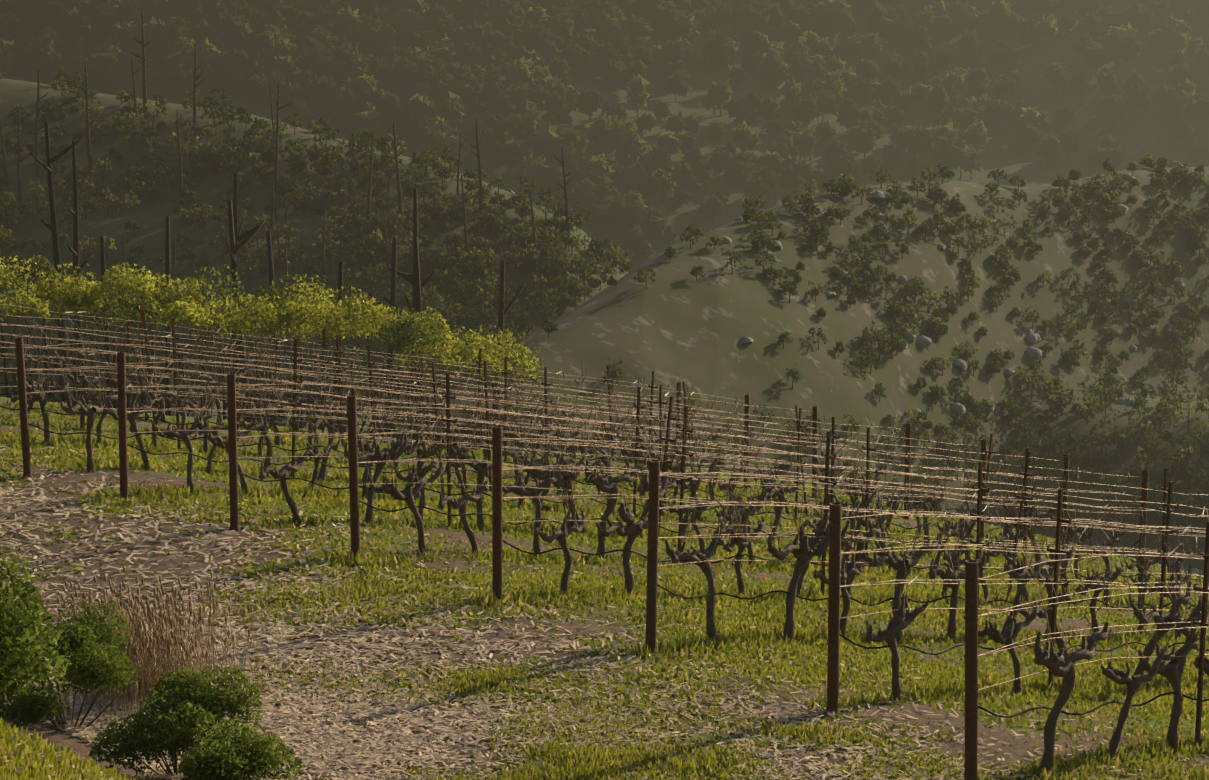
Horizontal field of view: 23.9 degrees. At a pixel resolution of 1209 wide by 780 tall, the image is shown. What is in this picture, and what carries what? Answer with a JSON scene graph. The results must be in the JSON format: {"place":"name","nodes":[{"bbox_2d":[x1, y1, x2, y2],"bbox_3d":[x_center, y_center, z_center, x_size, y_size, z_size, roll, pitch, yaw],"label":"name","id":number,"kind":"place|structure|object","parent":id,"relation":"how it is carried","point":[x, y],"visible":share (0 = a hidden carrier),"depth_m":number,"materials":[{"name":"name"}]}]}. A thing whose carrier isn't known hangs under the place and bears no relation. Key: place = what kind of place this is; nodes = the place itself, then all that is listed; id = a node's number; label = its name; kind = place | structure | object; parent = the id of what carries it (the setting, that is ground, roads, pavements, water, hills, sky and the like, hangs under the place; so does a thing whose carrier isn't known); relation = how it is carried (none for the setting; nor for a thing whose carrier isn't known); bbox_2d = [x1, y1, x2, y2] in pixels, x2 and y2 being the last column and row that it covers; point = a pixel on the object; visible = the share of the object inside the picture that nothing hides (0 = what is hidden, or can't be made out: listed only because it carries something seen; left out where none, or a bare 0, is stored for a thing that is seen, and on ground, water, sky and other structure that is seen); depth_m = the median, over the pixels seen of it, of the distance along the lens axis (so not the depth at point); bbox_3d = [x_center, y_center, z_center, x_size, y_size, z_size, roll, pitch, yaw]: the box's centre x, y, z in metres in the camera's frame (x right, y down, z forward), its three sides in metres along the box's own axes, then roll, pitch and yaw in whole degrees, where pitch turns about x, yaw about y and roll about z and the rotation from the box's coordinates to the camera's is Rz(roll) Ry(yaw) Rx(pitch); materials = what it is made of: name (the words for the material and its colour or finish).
{"place":"outdoors","nodes":[
{"label":"outdoors","id":0,"kind":"place"},
{"bbox_2d":[0,0,1208,779],"bbox_3d":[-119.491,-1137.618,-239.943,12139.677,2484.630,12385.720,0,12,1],"label":"hillside ground","id":1,"kind":"structure","parent":0,"point":[674,322],"depth_m":210.68,"materials":[{"name":"brown soil"}]},
{"bbox_2d":[19,565,262,722],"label":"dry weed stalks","id":2,"kind":"object","parent":1,"relation":"on","point":[170,642],"visible":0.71,"depth_m":22.68,"materials":[{"name":"beige plant"}]},
{"bbox_2d":[0,526,307,779],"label":"shrub","id":3,"kind":"object","parent":1,"relation":"on","point":[188,704],"depth_m":19.64,"materials":[{"name":"green plant"}]},
{"bbox_2d":[0,255,544,386],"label":"yellow-green bushes","id":4,"kind":"object","parent":1,"relation":"on","point":[287,313],"visible":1,"depth_m":83.39,"materials":[{"name":"yellow plant"}]},
{"bbox_2d":[15,337,1148,779],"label":"trellis posts","id":5,"kind":"object","parent":1,"relation":"on","point":[971,653],"visible":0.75,"depth_m":26.45,"materials":[{"name":"brown wood"}]},
{"bbox_2d":[0,381,1208,717],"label":"drip irrigation hose","id":6,"kind":"object","parent":5,"relation":"attached to","point":[660,527],"visible":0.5,"depth_m":32.61,"materials":[{"name":"black"}]},
{"bbox_2d":[0,0,1208,526],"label":"trees","id":7,"kind":"object","parent":1,"relation":"on","point":[296,48],"visible":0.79,"depth_m":466.77,"materials":[{"name":"green plant"}]},
{"bbox_2d":[0,398,1208,779],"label":"grass and weeds","id":8,"kind":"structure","parent":1,"relation":"on","point":[742,636],"depth_m":26.71,"materials":[{"name":"green plant"}]},
{"bbox_2d":[0,427,1208,779],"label":"straw mulch","id":9,"kind":"object","parent":1,"relation":"on","point":[356,755],"visible":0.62,"depth_m":22.96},
{"bbox_2d":[0,348,1208,770],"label":"grape vines","id":10,"kind":"object","parent":1,"relation":"on","point":[1062,664],"visible":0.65,"depth_m":32.57,"materials":[{"name":"brown plant"}]},
{"bbox_2d":[0,0,1208,532],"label":"trunks and limbs","id":11,"kind":"object","parent":1,"relation":"on","point":[234,248],"visible":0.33,"depth_m":204.53,"materials":[{"name":"brown wood"}]},
{"bbox_2d":[0,304,1208,689],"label":"trellis wires","id":12,"kind":"object","parent":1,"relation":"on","point":[692,502],"visible":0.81,"depth_m":34.44,"materials":[{"name":"silver metal"}]},
{"bbox_2d":[2,284,1208,665],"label":"vine canes","id":13,"kind":"object","parent":12,"relation":"attached to","point":[646,446],"visible":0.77,"depth_m":35.16,"materials":[{"name":"brown plant"}]},
{"bbox_2d":[65,126,1208,574],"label":"hill rocks","id":14,"kind":"object","parent":1,"relation":"on","point":[1031,338],"visible":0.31,"depth_m":215.49,"materials":[{"name":"grey stone"}]},
{"bbox_2d":[138,303,1208,741],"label":"trellis posts","id":15,"kind":"object","parent":1,"relation":"on","point":[1024,507],"visible":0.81,"depth_m":35.97,"materials":[{"name":"brown wood"}]}
]}

